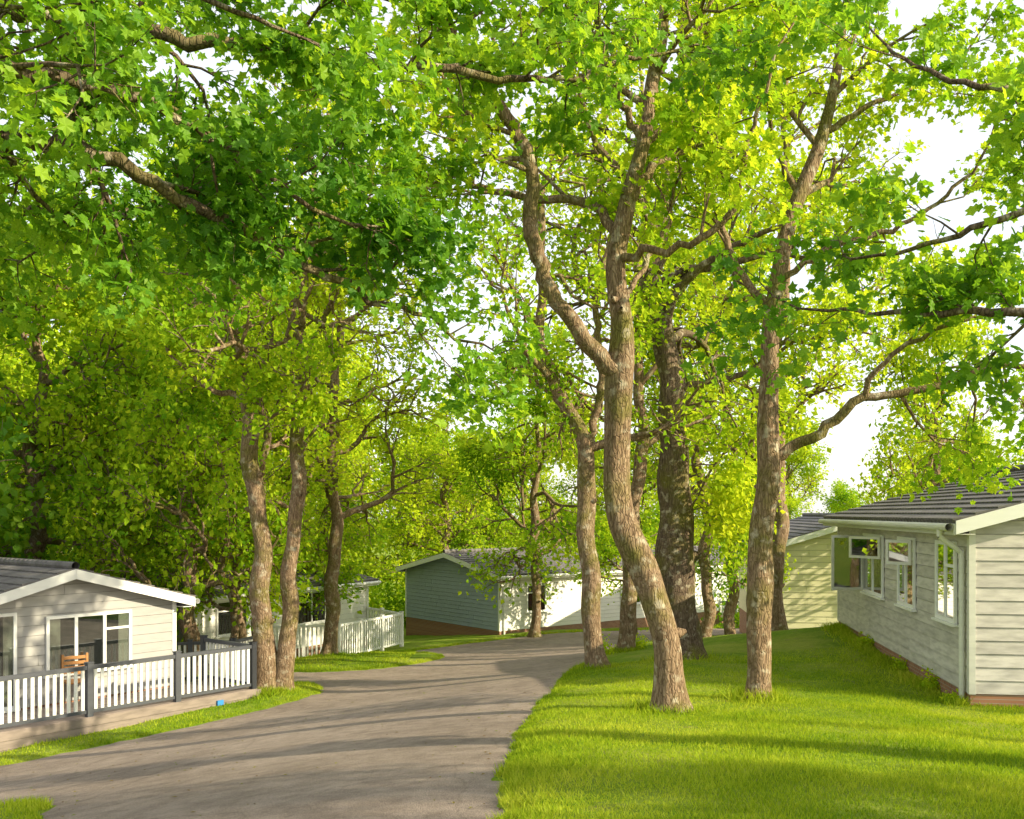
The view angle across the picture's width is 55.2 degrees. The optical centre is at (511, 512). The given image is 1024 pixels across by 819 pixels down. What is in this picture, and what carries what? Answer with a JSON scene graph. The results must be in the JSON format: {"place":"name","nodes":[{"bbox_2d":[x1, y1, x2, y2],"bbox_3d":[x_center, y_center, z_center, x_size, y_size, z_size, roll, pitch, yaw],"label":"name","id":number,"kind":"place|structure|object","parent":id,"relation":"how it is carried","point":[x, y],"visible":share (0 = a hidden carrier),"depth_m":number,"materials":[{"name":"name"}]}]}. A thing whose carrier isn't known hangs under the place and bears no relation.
{"place":"outdoors","nodes":[
{"label":"outdoors","id":0,"kind":"place"},
{"bbox_2d":[13,656,580,816],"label":"fallen leaves","id":1,"kind":"object","parent":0,"point":[347,750],"visible":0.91,"depth_m":11.44,"materials":[{"name":"brown plant"}]},
{"bbox_2d":[0,628,741,818],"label":"road","id":2,"kind":"structure","parent":0,"point":[371,776],"depth_m":11.38,"materials":[{"name":"grey asphalt"}]},
{"bbox_2d":[0,519,1023,818],"bbox_3d":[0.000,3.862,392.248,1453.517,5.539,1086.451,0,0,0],"label":"ground","id":3,"kind":"structure","parent":0,"point":[794,641],"depth_m":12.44,"materials":[{"name":"green plant"}]},
{"bbox_2d":[0,181,68,553],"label":"oak tree","id":4,"kind":"object","parent":3,"relation":"on","point":[17,354],"visible":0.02,"depth_m":38.68,"materials":[{"name":"green plant"}]},
{"bbox_2d":[0,154,89,560],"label":"oak tree","id":5,"kind":"object","parent":3,"relation":"on","point":[9,540],"visible":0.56,"depth_m":26.49,"materials":[{"name":"green plant"}]},
{"bbox_2d":[6,428,145,564],"bbox_3d":[-18.861,1.304,40.243,9.832,9.769,10.385,0,0,0],"label":"hedge","id":6,"kind":"object","parent":3,"relation":"on","point":[63,534],"visible":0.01,"depth_m":39.33,"materials":[{"name":"green plant"}]},
{"bbox_2d":[28,522,156,569],"bbox_3d":[-15.428,2.481,36.218,10.676,6.896,9.216,0,0,0],"label":"hedge","id":7,"kind":"object","parent":3,"relation":"on","point":[66,551],"depth_m":35.14,"materials":[{"name":"green plant"}]},
{"bbox_2d":[0,557,199,712],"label":"park lodge","id":8,"kind":"structure","parent":3,"relation":"on","point":[52,612],"depth_m":19.14,"materials":[{"name":"wood"}]},
{"bbox_2d":[0,614,117,675],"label":"window interior","id":9,"kind":"structure","parent":8,"relation":"in","point":[90,628],"depth_m":19.27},
{"bbox_2d":[0,609,132,712],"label":"window frames","id":10,"kind":"structure","parent":8,"relation":"in","point":[104,614],"depth_m":19.01,"materials":[{"name":"white plastic"}]},
{"bbox_2d":[0,152,211,577],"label":"oak tree","id":11,"kind":"object","parent":3,"relation":"on","point":[42,431],"visible":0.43,"depth_m":29.04,"materials":[{"name":"green plant"}]},
{"bbox_2d":[0,635,260,752],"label":"deck with railing","id":12,"kind":"structure","parent":3,"relation":"on","point":[91,710],"depth_m":18.30,"materials":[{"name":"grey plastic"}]},
{"bbox_2d":[61,652,87,684],"bbox_3d":[-8.317,3.205,18.791,0.510,0.950,0.500,0,0,-40],"label":"deck chair","id":13,"kind":"object","parent":12,"relation":"on","point":[63,658],"visible":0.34,"depth_m":18.91,"materials":[{"name":"brown wood"}]},
{"bbox_2d":[176,636,252,681],"bbox_3d":[-7.533,3.700,24.718,3.238,1.101,1.029,0,0,-38],"label":"grey railing","id":14,"kind":"object","parent":12,"relation":"attached to","point":[190,643],"visible":0.26,"depth_m":24.34,"materials":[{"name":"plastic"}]},
{"bbox_2d":[55,197,325,676],"bbox_3d":[-9.560,-1.822,26.924,8.250,13.642,7.286,0,0,33],"label":"oak tree","id":15,"kind":"object","parent":3,"relation":"on","point":[152,422],"visible":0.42,"depth_m":25.79,"materials":[{"name":"green plant"}]},
{"bbox_2d":[54,175,346,609],"bbox_3d":[-10.547,-3.559,33.708,9.223,18.531,10.176,0,0,19],"label":"oak tree","id":16,"kind":"object","parent":3,"relation":"on","point":[216,551],"visible":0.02,"depth_m":31.47,"materials":[{"name":"green plant"}]},
{"bbox_2d":[45,143,362,614],"bbox_3d":[-12.555,-4.795,38.147,10.679,21.900,11.783,0,0,-30],"label":"oak tree","id":17,"kind":"object","parent":3,"relation":"on","point":[56,527],"visible":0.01,"depth_m":37.42,"materials":[{"name":"green plant"}]},
{"bbox_2d":[126,444,318,671],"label":"oak tree","id":18,"kind":"object","parent":3,"relation":"on","point":[233,608],"visible":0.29,"depth_m":27.36,"materials":[{"name":"green plant"}]},
{"bbox_2d":[108,280,358,642],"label":"oak tree","id":19,"kind":"object","parent":3,"relation":"on","point":[242,629],"visible":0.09,"depth_m":29.05,"materials":[{"name":"green plant"}]},
{"bbox_2d":[110,77,364,690],"bbox_3d":[-5.318,-2.572,21.333,6.882,13.586,6.666,0,0,-36],"label":"oak tree","id":20,"kind":"object","parent":3,"relation":"on","point":[248,386],"visible":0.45,"depth_m":20.46,"materials":[{"name":"green plant"}]},
{"bbox_2d":[151,221,330,639],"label":"oak tree","id":21,"kind":"object","parent":3,"relation":"on","point":[179,461],"visible":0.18,"depth_m":26.78,"materials":[{"name":"green plant"}]},
{"bbox_2d":[121,563,380,668],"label":"park lodge","id":22,"kind":"structure","parent":3,"relation":"on","point":[217,626],"depth_m":33.90,"materials":[{"name":"wood"}]},
{"bbox_2d":[215,591,325,638],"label":"window frames","id":23,"kind":"structure","parent":22,"relation":"in","point":[312,622],"depth_m":31.41,"materials":[{"name":"white plastic"}]},
{"bbox_2d":[218,592,324,634],"bbox_3d":[-8.562,3.300,31.967,1.691,0.980,6.482,0,0,50],"label":"window glass","id":24,"kind":"structure","parent":22,"relation":"in","point":[224,621],"depth_m":33.66,"materials":[{"name":"glass"}]},
{"bbox_2d":[148,12,474,690],"bbox_3d":[-4.250,-3.379,20.585,7.051,15.186,6.321,0,0,0],"label":"oak tree","id":25,"kind":"object","parent":3,"relation":"on","point":[285,664],"visible":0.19,"depth_m":20.89,"materials":[{"name":"green plant"}]},
{"bbox_2d":[238,381,388,594],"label":"oak tree","id":26,"kind":"object","parent":3,"relation":"on","point":[322,434],"visible":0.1,"depth_m":41.94,"materials":[{"name":"green plant"}]},
{"bbox_2d":[280,464,394,619],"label":"oak tree","id":27,"kind":"object","parent":3,"relation":"on","point":[347,571],"visible":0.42,"depth_m":34.81,"materials":[{"name":"green plant"}]},
{"bbox_2d":[273,607,403,656],"bbox_3d":[-5.482,4.104,33.453,2.520,1.251,6.884,0,0,17],"label":"white picket fence","id":28,"kind":"object","parent":3,"relation":"on","point":[386,630],"visible":0.7,"depth_m":32.77,"materials":[{"name":"white wood"}]},
{"bbox_2d":[239,171,465,655],"bbox_3d":[-4.944,-3.183,30.654,7.170,15.920,8.416,0,0,0],"label":"oak tree","id":29,"kind":"object","parent":3,"relation":"on","point":[338,516],"visible":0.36,"depth_m":29.97,"materials":[{"name":"green plant"}]},
{"bbox_2d":[0,0,790,466],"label":"tree","id":30,"kind":"object","parent":3,"relation":"on","point":[90,62],"visible":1,"depth_m":7.70,"materials":[{"name":"green plant"}]},
{"bbox_2d":[366,540,437,627],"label":"hedge","id":31,"kind":"object","parent":3,"relation":"on","point":[393,603],"visible":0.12,"depth_m":49.91,"materials":[{"name":"green plant"}]},
{"bbox_2d":[368,394,506,594],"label":"oak tree","id":32,"kind":"object","parent":3,"relation":"on","point":[445,497],"visible":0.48,"depth_m":48.93,"materials":[{"name":"green plant"}]},
{"bbox_2d":[0,222,1005,603],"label":"distant trees","id":33,"kind":"object","parent":3,"relation":"on","point":[840,500],"visible":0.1,"depth_m":57.55,"materials":[{"name":"green plant"}]},
{"bbox_2d":[440,315,615,637],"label":"oak tree","id":34,"kind":"object","parent":3,"relation":"on","point":[534,552],"visible":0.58,"depth_m":36.28,"materials":[{"name":"green plant"}]},
{"bbox_2d":[395,544,722,635],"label":"park lodge","id":35,"kind":"structure","parent":3,"relation":"on","point":[436,604],"depth_m":40.38,"materials":[{"name":"wood"}]},
{"bbox_2d":[525,582,640,613],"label":"window frames","id":36,"kind":"structure","parent":35,"relation":"in","point":[638,603],"depth_m":38.80,"materials":[{"name":"white plastic"}]},
{"bbox_2d":[528,582,639,610],"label":"window glass","id":37,"kind":"structure","parent":35,"relation":"in","point":[542,591],"depth_m":39.24,"materials":[{"name":"glass"}]},
{"bbox_2d":[300,0,908,713],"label":"oak tree","id":38,"kind":"object","parent":3,"relation":"on","point":[710,130],"visible":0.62,"depth_m":11.84,"materials":[{"name":"green plant"}]},
{"bbox_2d":[453,56,757,667],"bbox_3d":[1.847,-2.577,18.859,6.156,11.962,5.074,0,0,0],"label":"oak tree","id":39,"kind":"object","parent":3,"relation":"on","point":[549,368],"visible":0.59,"depth_m":18.84,"materials":[{"name":"green plant"}]},
{"bbox_2d":[602,628,616,655],"bbox_3d":[2.255,3.274,24.402,0.675,0.809,0.560,0,0,29],"label":"shrub","id":40,"kind":"object","parent":3,"relation":"on","point":[607,650],"visible":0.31,"depth_m":24.38,"materials":[{"name":"green plant"}]},
{"bbox_2d":[497,0,743,650],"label":"oak tree","id":41,"kind":"object","parent":3,"relation":"on","point":[627,630],"visible":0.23,"depth_m":24.86,"materials":[{"name":"green plant"}]},
{"bbox_2d":[564,475,713,634],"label":"oak tree","id":42,"kind":"object","parent":3,"relation":"on","point":[608,552],"visible":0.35,"depth_m":36.76,"materials":[{"name":"green plant"}]},
{"bbox_2d":[636,630,652,648],"bbox_3d":[3.160,3.254,25.309,0.892,0.750,0.701,0,0,43],"label":"shrub","id":43,"kind":"object","parent":3,"relation":"on","point":[641,641],"visible":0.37,"depth_m":25.23,"materials":[{"name":"green plant"}]},
{"bbox_2d":[565,260,750,555],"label":"oak tree","id":44,"kind":"object","parent":3,"relation":"on","point":[601,467],"visible":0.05,"depth_m":31.83,"materials":[{"name":"green plant"}]},
{"bbox_2d":[465,0,907,660],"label":"oak tree","id":45,"kind":"object","parent":3,"relation":"on","point":[677,556],"visible":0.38,"depth_m":19.65,"materials":[{"name":"green plant"}]},
{"bbox_2d":[630,236,750,554],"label":"oak tree","id":46,"kind":"object","parent":3,"relation":"on","point":[654,464],"visible":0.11,"depth_m":26.96,"materials":[{"name":"green plant"}]},
{"bbox_2d":[595,210,832,637],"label":"oak tree","id":47,"kind":"object","parent":3,"relation":"on","point":[708,621],"visible":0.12,"depth_m":28.08,"materials":[{"name":"green plant"}]},
{"bbox_2d":[694,546,738,622],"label":"park lodge","id":48,"kind":"structure","parent":3,"relation":"on","point":[696,549],"depth_m":48.51,"materials":[{"name":"brick"}]},
{"bbox_2d":[701,567,738,628],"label":"hedge","id":49,"kind":"object","parent":3,"relation":"on","point":[736,618],"depth_m":44.12,"materials":[{"name":"green plant"}]},
{"bbox_2d":[719,601,738,620],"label":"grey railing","id":50,"kind":"object","parent":3,"relation":"on","point":[724,607],"visible":0.06,"depth_m":46.03,"materials":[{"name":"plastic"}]},
{"bbox_2d":[684,192,792,634],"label":"oak tree","id":51,"kind":"object","parent":3,"relation":"on","point":[729,615],"visible":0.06,"depth_m":30.12,"materials":[{"name":"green plant"}]},
{"bbox_2d":[695,459,798,607],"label":"oak tree","id":52,"kind":"object","parent":3,"relation":"on","point":[742,554],"visible":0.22,"depth_m":28.02,"materials":[{"name":"green plant"}]},
{"bbox_2d":[736,513,838,632],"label":"park lodge","id":53,"kind":"structure","parent":3,"relation":"on","point":[810,598],"depth_m":30.88,"materials":[{"name":"wood"}]},
{"bbox_2d":[679,9,929,630],"bbox_3d":[7.058,-5.410,24.633,6.548,17.642,5.730,0,0,19],"label":"oak tree","id":54,"kind":"object","parent":3,"relation":"on","point":[780,538],"visible":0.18,"depth_m":24.43,"materials":[{"name":"green plant"}]},
{"bbox_2d":[640,0,1023,701],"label":"oak tree","id":55,"kind":"object","parent":3,"relation":"on","point":[772,456],"visible":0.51,"depth_m":12.92,"materials":[{"name":"green plant"}]},
{"bbox_2d":[679,0,1023,431],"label":"sycamore tree","id":56,"kind":"object","parent":3,"relation":"on","point":[971,283],"visible":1,"depth_m":8.52,"materials":[{"name":"green plant"}]},
{"bbox_2d":[851,631,874,646],"bbox_3d":[7.191,2.629,19.976,0.476,0.425,0.583,0,0,-14],"label":"shrub","id":57,"kind":"object","parent":3,"relation":"on","point":[868,639],"visible":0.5,"depth_m":19.96,"materials":[{"name":"green plant"}]},
{"bbox_2d":[889,655,908,670],"bbox_3d":[6.871,2.721,17.398,0.449,0.365,0.466,0,0,0],"label":"shrub","id":58,"kind":"object","parent":3,"relation":"on","point":[900,664],"visible":0.46,"depth_m":17.39,"materials":[{"name":"green plant"}]},
{"bbox_2d":[818,464,1023,706],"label":"timber lodge","id":59,"kind":"structure","parent":3,"relation":"on","point":[935,583],"depth_m":15.36,"materials":[{"name":"wood"}]},
{"bbox_2d":[864,536,952,618],"bbox_3d":[7.382,1.040,16.524,2.880,1.100,7.603,0,0,-20],"label":"window glass","id":60,"kind":"structure","parent":59,"relation":"in","point":[940,548],"depth_m":15.41,"materials":[{"name":"glass"}]},
{"bbox_2d":[860,533,958,626],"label":"window frames","id":61,"kind":"structure","parent":59,"relation":"in","point":[945,620],"depth_m":16.73,"materials":[{"name":"white plastic"}]},
{"bbox_2d":[916,665,940,689],"bbox_3d":[6.691,2.668,15.614,0.513,0.492,0.548,0,0,0],"label":"shrub","id":62,"kind":"object","parent":3,"relation":"on","point":[932,682],"visible":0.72,"depth_m":15.54,"materials":[{"name":"green plant"}]},
{"bbox_2d":[850,245,1023,506],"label":"oak tree","id":63,"kind":"object","parent":3,"relation":"on","point":[948,340],"visible":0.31,"depth_m":28.54,"materials":[{"name":"green plant"}]},
{"bbox_2d":[938,688,960,701],"bbox_3d":[6.347,2.713,14.194,0.381,0.344,0.401,0,0,0],"label":"shrub","id":64,"kind":"object","parent":3,"relation":"on","point":[951,694],"visible":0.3,"depth_m":14.18,"materials":[{"name":"green plant"}]},
{"bbox_2d":[0,0,1023,518],"label":"sky","id":65,"kind":"structure","parent":0,"point":[850,439],"materials":[{"name":"white"}]}
]}

